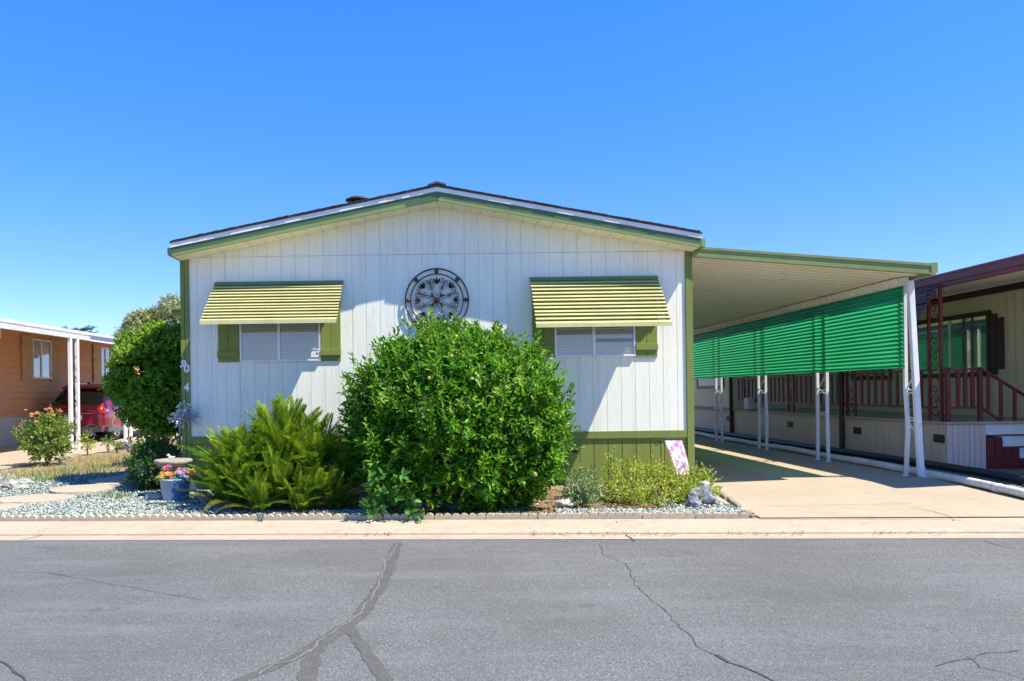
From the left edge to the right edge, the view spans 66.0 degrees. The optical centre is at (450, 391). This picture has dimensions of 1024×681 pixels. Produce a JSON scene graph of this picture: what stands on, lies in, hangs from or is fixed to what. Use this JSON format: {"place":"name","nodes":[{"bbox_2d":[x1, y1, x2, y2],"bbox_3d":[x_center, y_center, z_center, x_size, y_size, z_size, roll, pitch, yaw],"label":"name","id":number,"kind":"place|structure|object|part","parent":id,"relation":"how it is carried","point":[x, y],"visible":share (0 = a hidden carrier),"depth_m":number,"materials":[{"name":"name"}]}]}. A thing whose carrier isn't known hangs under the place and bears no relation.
{"place":"outdoors","nodes":[
{"label":"outdoors","id":0,"kind":"place"},
{"bbox_2d":[0,430,181,469],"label":"driveway","id":1,"kind":"structure","parent":0,"point":[11,456],"depth_m":19.28,"materials":[{"name":"concrete"}]},
{"bbox_2d":[46,382,150,439],"bbox_3d":[-11.143,0.590,25.493,1.900,1.792,4.708,-1,0,0],"label":"parked car","id":2,"kind":"object","parent":1,"relation":"on","point":[98,417],"visible":0.41,"depth_m":23.44,"materials":[{"name":"red painted metal"},{"name":"glass"},{"name":"rubber"}]},
{"bbox_3d":[-11.149,0.135,23.633,1.495,0.507,0.541,-1,0,0],"label":"rear window","id":3,"kind":"part","parent":2,"relation":"part of","materials":[{"name":"black glass"}]},
{"bbox_2d":[357,491,371,503],"bbox_3d":[-1.057,1.318,9.748,0.195,0.174,0.194,-1,0,19],"label":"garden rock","id":4,"kind":"object","parent":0,"point":[361,497],"visible":0.34,"depth_m":9.69,"materials":[{"name":"stone"}]},
{"bbox_2d":[0,539,1023,680],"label":"road","id":5,"kind":"structure","parent":0,"point":[604,610],"depth_m":5.38,"materials":[{"name":"grey asphalt"}]},
{"bbox_2d":[0,518,1023,540],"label":"kerb slab","id":6,"kind":"structure","parent":5,"relation":"on","point":[806,525],"depth_m":8.42,"materials":[{"name":"concrete"}]},
{"bbox_2d":[0,530,1023,539],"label":"gutter","id":7,"kind":"object","parent":5,"relation":"on","point":[530,536],"depth_m":8.07,"materials":[{"name":"beige concrete"}]},
{"bbox_2d":[0,435,1023,520],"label":"yard","id":8,"kind":"structure","parent":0,"point":[354,505],"depth_m":9.82,"materials":[{"name":"grey gravel"}]},
{"bbox_2d":[0,515,38,520],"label":"edging block","id":9,"kind":"structure","parent":8,"relation":"on","point":[18,518],"depth_m":9.10,"materials":[{"name":"concrete"}]},
{"bbox_2d":[10,403,77,464],"bbox_3d":[-8.038,0.842,15.578,1.257,1.238,1.223,-1,0,0],"label":"rose bush","id":10,"kind":"object","parent":8,"relation":"on","point":[50,425],"visible":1,"depth_m":15.41,"materials":[{"name":"green plant"}]},
{"bbox_2d":[37,515,85,520],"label":"edging block","id":11,"kind":"structure","parent":8,"relation":"on","point":[61,518],"depth_m":9.07,"materials":[{"name":"concrete"}]},
{"bbox_2d":[0,452,144,480],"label":"dry grass","id":12,"kind":"structure","parent":8,"relation":"on","point":[84,469],"depth_m":14.24,"materials":[{"name":"beige plant"}]},
{"bbox_2d":[60,325,97,332],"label":"pine tree","id":13,"kind":"object","parent":8,"relation":"on","point":[85,329],"visible":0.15,"depth_m":55.03,"materials":[{"name":"green plant"}]},
{"bbox_2d":[0,318,164,450],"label":"salmon home","id":14,"kind":"object","parent":8,"relation":"on","point":[41,365],"visible":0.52,"depth_m":22.89,"materials":[{"name":"wood"}]},
{"bbox_2d":[32,338,51,378],"bbox_3d":[-12.466,-1.003,23.949,0.051,1.200,1.097,-1,0,0],"label":"window","id":15,"kind":"structure","parent":14,"relation":"in","point":[42,349],"depth_m":23.98,"materials":[{"name":"clear glass"}]},
{"bbox_2d":[101,347,110,380],"bbox_3d":[-12.466,-1.003,28.386,0.051,1.200,0.829,-1,0,0],"label":"window","id":16,"kind":"structure","parent":14,"relation":"in","point":[105,352],"depth_m":28.29,"materials":[{"name":"clear glass"}]},
{"bbox_2d":[74,429,97,453],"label":"garden weed","id":17,"kind":"object","parent":8,"relation":"on","point":[87,445],"visible":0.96,"depth_m":18.08,"materials":[{"name":"green plant"}]},
{"bbox_2d":[100,435,114,452],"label":"garden weed","id":18,"kind":"object","parent":8,"relation":"on","point":[107,440],"visible":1,"depth_m":18.86,"materials":[{"name":"green plant"}]},
{"bbox_2d":[85,514,133,520],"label":"edging block","id":19,"kind":"structure","parent":8,"relation":"on","point":[107,517],"depth_m":9.03,"materials":[{"name":"concrete"}]},
{"bbox_2d":[109,441,120,452],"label":"garden weed","id":20,"kind":"object","parent":8,"relation":"on","point":[118,445],"visible":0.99,"depth_m":18.81,"materials":[{"name":"green plant"}]},
{"bbox_2d":[118,442,132,449],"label":"garden rock","id":21,"kind":"object","parent":8,"relation":"on","point":[126,443],"visible":0.48,"depth_m":19.93,"materials":[{"name":"grey stone"}]},
{"bbox_2d":[111,291,179,336],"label":"olive tree","id":22,"kind":"object","parent":8,"relation":"on","point":[161,310],"visible":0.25,"depth_m":41.64,"materials":[{"name":"green plant"}]},
{"bbox_2d":[133,514,182,520],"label":"edging block","id":23,"kind":"structure","parent":8,"relation":"on","point":[157,517],"depth_m":9.00,"materials":[{"name":"concrete"}]},
{"bbox_2d":[183,514,232,520],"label":"edging block","id":24,"kind":"structure","parent":8,"relation":"on","point":[198,517],"depth_m":8.97,"materials":[{"name":"concrete"}]},
{"bbox_2d":[232,514,281,519],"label":"edging block","id":25,"kind":"structure","parent":8,"relation":"on","point":[257,517],"depth_m":8.93,"materials":[{"name":"concrete"}]},
{"bbox_2d":[175,392,367,512],"bbox_3d":[-2.170,0.744,9.844,2.594,1.491,2.139,-1,0,0],"label":"sago palm","id":26,"kind":"object","parent":8,"relation":"on","point":[287,444],"visible":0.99,"depth_m":9.57,"materials":[{"name":"green plant"}]},
{"bbox_2d":[282,513,331,519],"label":"edging block","id":27,"kind":"structure","parent":8,"relation":"on","point":[309,516],"depth_m":8.90,"materials":[{"name":"concrete"}]},
{"bbox_2d":[332,513,382,519],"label":"edging block","id":28,"kind":"structure","parent":8,"relation":"on","point":[354,516],"depth_m":8.86,"materials":[{"name":"concrete"}]},
{"bbox_2d":[0,471,752,516],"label":"gravel","id":29,"kind":"structure","parent":8,"relation":"on","point":[70,506],"depth_m":9.74,"materials":[{"name":"grey gravel"}]},
{"bbox_2d":[2,479,18,487],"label":"garden rock","id":30,"kind":"object","parent":29,"relation":"on","point":[9,483],"visible":0.7,"depth_m":11.67,"materials":[{"name":"white stone"}]},
{"bbox_2d":[0,503,23,510],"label":"stepping stone","id":31,"kind":"object","parent":29,"relation":"on","point":[6,506],"visible":0.68,"depth_m":9.94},
{"bbox_2d":[10,484,29,489],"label":"garden rock","id":32,"kind":"object","parent":29,"relation":"on","point":[20,486],"visible":0.93,"depth_m":11.54,"materials":[{"name":"white stone"}]},
{"bbox_2d":[16,478,33,485],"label":"garden rock","id":33,"kind":"object","parent":29,"relation":"on","point":[26,481],"visible":0.54,"depth_m":11.84,"materials":[{"name":"white stone"}]},
{"bbox_2d":[0,494,74,504],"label":"stepping stone","id":34,"kind":"object","parent":29,"relation":"on","point":[33,498],"visible":0.73,"depth_m":10.47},
{"bbox_2d":[19,453,133,499],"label":"green grass","id":35,"kind":"structure","parent":29,"relation":"on","point":[46,478],"depth_m":12.70,"materials":[{"name":"green plant"}]},
{"bbox_2d":[49,484,116,494],"bbox_3d":[-5.323,1.420,11.390,0.901,0.062,0.929,-1,0,0],"label":"stepping stone","id":36,"kind":"object","parent":29,"relation":"on","point":[80,489],"visible":0.72,"depth_m":11.27,"materials":[{"name":"beige stone"}]},
{"bbox_2d":[90,476,141,484],"bbox_3d":[-5.268,1.410,12.387,0.784,0.062,1.202,-1,0,0],"label":"stepping stone","id":37,"kind":"object","parent":29,"relation":"on","point":[113,480],"visible":0.48,"depth_m":12.15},
{"bbox_2d":[97,318,181,472],"bbox_3d":[-4.633,0.149,12.471,1.709,2.645,1.764,-1,0,0],"label":"topiary shrub","id":38,"kind":"object","parent":29,"relation":"on","point":[152,350],"visible":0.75,"depth_m":11.94,"materials":[{"name":"green plant"}]},
{"bbox_2d":[120,426,181,474],"bbox_3d":[-4.493,0.974,12.019,1.001,0.941,0.756,-1,0,0],"label":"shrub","id":39,"kind":"object","parent":29,"relation":"on","point":[152,434],"visible":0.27,"depth_m":11.92,"materials":[{"name":"green plant"}]},
{"bbox_2d":[121,436,181,489],"bbox_3d":[-4.324,1.069,11.418,0.875,0.863,0.966,-1,0,31],"label":"shrub","id":40,"kind":"object","parent":29,"relation":"on","point":[139,457],"visible":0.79,"depth_m":11.24,"materials":[{"name":"green plant"}]},
{"bbox_2d":[144,492,161,499],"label":"garden rock","id":41,"kind":"object","parent":29,"relation":"on","point":[153,495],"visible":0.75,"depth_m":10.35,"materials":[{"name":"stone"}]},
{"bbox_2d":[153,458,192,493],"bbox_3d":[-3.797,1.183,10.751,0.527,0.529,0.505,-1,0,0],"label":"birdbath","id":42,"kind":"object","parent":29,"relation":"on","point":[174,462],"visible":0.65,"depth_m":10.60,"materials":[{"name":"stone"}]},
{"bbox_2d":[155,465,200,501],"bbox_3d":[-3.594,1.197,10.365,0.607,0.478,0.416,-1,0,0],"label":"flower tub","id":43,"kind":"object","parent":29,"relation":"on","point":[171,484],"visible":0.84,"depth_m":10.24,"materials":[{"name":"blue ceramic"}]},
{"bbox_2d":[167,400,201,457],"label":"dried flower","id":44,"kind":"object","parent":29,"relation":"on","point":[189,416],"visible":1,"depth_m":11.13,"materials":[{"name":"white plant"}]},
{"bbox_2d":[358,467,425,523],"bbox_3d":[-0.663,1.153,8.842,0.772,0.644,0.492,-1,0,0],"label":"leafy sucker","id":45,"kind":"object","parent":8,"relation":"on","point":[394,496],"visible":0.96,"depth_m":8.77,"materials":[{"name":"green plant"}]},
{"bbox_2d":[383,513,433,519],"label":"edging block","id":46,"kind":"structure","parent":8,"relation":"on","point":[403,516],"depth_m":8.83,"materials":[{"name":"concrete"}]},
{"bbox_2d":[409,500,446,508],"bbox_3d":[-0.285,1.362,9.545,0.512,0.107,0.206,-1,0,0],"label":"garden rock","id":47,"kind":"object","parent":8,"relation":"on","point":[421,506],"visible":0.41,"depth_m":9.48,"materials":[{"name":"grey stone"}]},
{"bbox_2d":[167,181,705,488],"bbox_3d":[-0.737,-0.753,18.684,8.626,4.626,16.232,-1,0,0],"label":"mobile home","id":48,"kind":"object","parent":8,"relation":"on","point":[302,305],"visible":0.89,"depth_m":11.33,"materials":[{"name":"white"}]},
{"bbox_2d":[239,287,320,361],"bbox_3d":[-2.460,-1.003,11.308,1.162,1.130,0.047,-1,0,0],"label":"window","id":49,"kind":"structure","parent":48,"relation":"in","point":[274,342],"depth_m":11.32,"materials":[{"name":"glass"}]},
{"bbox_2d":[405,268,468,324],"bbox_3d":[-0.196,-1.319,11.290,0.925,0.925,0.081,-1,0,0],"label":"wall medallion","id":50,"kind":"object","parent":48,"relation":"attached to","point":[437,299],"depth_m":11.27,"materials":[{"name":"metal"}]},
{"bbox_2d":[554,282,635,356],"bbox_3d":[2.077,-1.072,11.308,1.162,1.130,0.047,-1,0,0],"label":"window","id":51,"kind":"structure","parent":48,"relation":"in","point":[615,341],"depth_m":11.32,"materials":[{"name":"glass"}]},
{"bbox_2d":[322,307,584,513],"bbox_3d":[0.120,0.280,9.937,3.099,2.704,3.116,-1,0,15],"label":"citrus bush","id":52,"kind":"object","parent":8,"relation":"on","point":[470,366],"visible":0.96,"depth_m":9.13,"materials":[{"name":"green plant"}]},
{"bbox_2d":[447,499,463,509],"bbox_3d":[0.064,1.338,9.370,0.214,0.128,0.195,-1,0,-34],"label":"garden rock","id":53,"kind":"object","parent":8,"relation":"on","point":[450,506],"visible":0.52,"depth_m":9.30,"materials":[{"name":"grey stone"}]},
{"bbox_2d":[435,513,484,519],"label":"edging block","id":54,"kind":"structure","parent":8,"relation":"on","point":[457,516],"depth_m":8.79,"materials":[{"name":"concrete"}]},
{"bbox_2d":[238,487,728,516],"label":"leaf litter","id":55,"kind":"object","parent":8,"relation":"on","point":[586,506],"visible":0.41,"depth_m":9.37,"materials":[{"name":"brown plant"}]},
{"bbox_2d":[486,513,536,518],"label":"edging block","id":56,"kind":"structure","parent":8,"relation":"on","point":[513,516],"depth_m":8.76,"materials":[{"name":"concrete"}]},
{"bbox_2d":[538,513,589,518],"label":"edging block","id":57,"kind":"structure","parent":8,"relation":"on","point":[565,516],"depth_m":8.72,"materials":[{"name":"concrete"}]},
{"bbox_2d":[555,497,575,505],"bbox_3d":[1.382,1.320,9.448,0.253,0.100,0.188,-1,0,0],"label":"garden rock","id":58,"kind":"object","parent":8,"relation":"on","point":[566,501],"visible":0.97,"depth_m":9.38,"materials":[{"name":"white stone"}]},
{"bbox_2d":[555,463,621,507],"bbox_3d":[1.704,1.206,9.727,0.825,0.607,1.111,-1,0,18],"label":"grey leafy plant","id":59,"kind":"object","parent":8,"relation":"on","point":[579,491],"visible":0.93,"depth_m":9.52,"materials":[{"name":"green plant"}]},
{"bbox_2d":[589,511,641,518],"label":"edging block","id":60,"kind":"structure","parent":8,"relation":"on","point":[617,515],"depth_m":8.69,"materials":[{"name":"concrete"}]},
{"bbox_2d":[580,445,693,507],"bbox_3d":[2.373,1.090,10.078,1.599,0.797,1.772,-1,0,0],"label":"sprawling plant","id":61,"kind":"object","parent":8,"relation":"on","point":[622,493],"visible":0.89,"depth_m":9.88,"materials":[{"name":"green plant"}]},
{"bbox_2d":[642,512,694,518],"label":"edging block","id":62,"kind":"structure","parent":8,"relation":"on","point":[672,515],"depth_m":8.66,"materials":[{"name":"concrete"}]},
{"bbox_2d":[655,438,689,488],"bbox_3d":[3.083,1.011,10.918,0.441,0.736,0.175,-1,0,0],"label":"garden flag","id":63,"kind":"object","parent":8,"relation":"on","point":[676,449],"visible":0.9,"depth_m":10.94,"materials":[{"name":"fabric"}]},
{"bbox_2d":[656,460,722,503],"bbox_3d":[3.089,1.214,10.096,0.950,0.622,1.512,-1,0,0],"label":"drying plant","id":64,"kind":"object","parent":8,"relation":"on","point":[692,479],"visible":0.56,"depth_m":10.16,"materials":[{"name":"green plant"}]},
{"bbox_2d":[685,497,701,506],"bbox_3d":[2.891,1.308,9.340,0.200,0.135,0.164,-1,0,0],"label":"boulder","id":65,"kind":"object","parent":8,"relation":"on","point":[693,501],"visible":0.95,"depth_m":9.29,"materials":[{"name":"stone"}]},
{"bbox_2d":[685,483,715,504],"bbox_3d":[3.039,1.245,9.587,0.399,0.258,0.286,-1,0,0],"label":"boulder","id":66,"kind":"object","parent":8,"relation":"on","point":[708,495],"visible":0.75,"depth_m":9.48,"materials":[{"name":"stone"}]},
{"bbox_2d":[695,512,748,518],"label":"edging block","id":67,"kind":"structure","parent":8,"relation":"on","point":[717,515],"depth_m":8.62,"materials":[{"name":"concrete"}]},
{"bbox_2d":[720,493,727,498],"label":"driveway edging block","id":68,"kind":"structure","parent":8,"relation":"on","point":[724,495],"depth_m":10.16,"materials":[{"name":"grey concrete"}]},
{"bbox_2d":[727,496,734,502],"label":"driveway edging block","id":69,"kind":"structure","parent":8,"relation":"on","point":[729,498],"depth_m":9.82,"materials":[{"name":"grey concrete"}]},
{"bbox_2d":[730,500,740,508],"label":"driveway edging block","id":70,"kind":"structure","parent":8,"relation":"on","point":[735,503],"depth_m":9.41,"materials":[{"name":"grey concrete"}]},
{"bbox_2d":[739,509,758,516],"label":"garden rock","id":71,"kind":"object","parent":8,"relation":"on","point":[754,513],"visible":0.69,"depth_m":8.70,"materials":[{"name":"beige stone"}]},
{"bbox_2d":[694,254,1023,468],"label":"cream home","id":72,"kind":"object","parent":8,"relation":"on","point":[970,329],"visible":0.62,"depth_m":14.35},
{"bbox_2d":[696,378,723,388],"bbox_3d":[7.718,-0.503,23.400,0.029,0.800,2.400,-1,0,0],"label":"window","id":73,"kind":"structure","parent":72,"relation":"in","point":[709,383],"depth_m":23.52,"materials":[{"name":"glass"}]},
{"bbox_2d":[852,369,891,379],"bbox_3d":[9.764,-0.884,18.250,0.049,1.195,1.670,-1,0,0],"label":"window","id":74,"kind":"structure","parent":72,"relation":"in","point":[878,374],"depth_m":18.16,"materials":[{"name":"glass"}]},
{"bbox_2d":[916,310,990,377],"bbox_3d":[9.764,-0.884,15.367,0.049,1.195,2.336,-1,0,0],"label":"window","id":75,"kind":"structure","parent":72,"relation":"in","point":[966,337],"depth_m":15.06,"materials":[{"name":"glass"}]},
{"bbox_2d":[696,431,1023,499],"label":"side strip","id":76,"kind":"object","parent":8,"relation":"on","point":[1018,471],"visible":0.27,"depth_m":11.79,"materials":[{"name":"concrete"}]},
{"bbox_2d":[694,431,1023,497],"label":"drain pipe","id":77,"kind":"object","parent":76,"relation":"on","point":[994,487],"visible":0.77,"depth_m":12.07,"materials":[{"name":"white plastic"}]},
{"bbox_2d":[694,427,1023,483],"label":"drain hose","id":78,"kind":"object","parent":76,"relation":"on","point":[1010,477],"visible":0.83,"depth_m":13.46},
{"bbox_2d":[694,435,1023,518],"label":"driveway","id":79,"kind":"structure","parent":0,"point":[768,483],"depth_m":10.49,"materials":[{"name":"concrete"}]},
{"bbox_2d":[691,247,937,477],"bbox_3d":[5.168,-0.385,18.380,3.364,3.452,15.019,-1,0,0],"label":"carport","id":80,"kind":"object","parent":79,"relation":"on","point":[758,314],"visible":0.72,"depth_m":13.16,"materials":[{"name":"green metal"}]}
]}

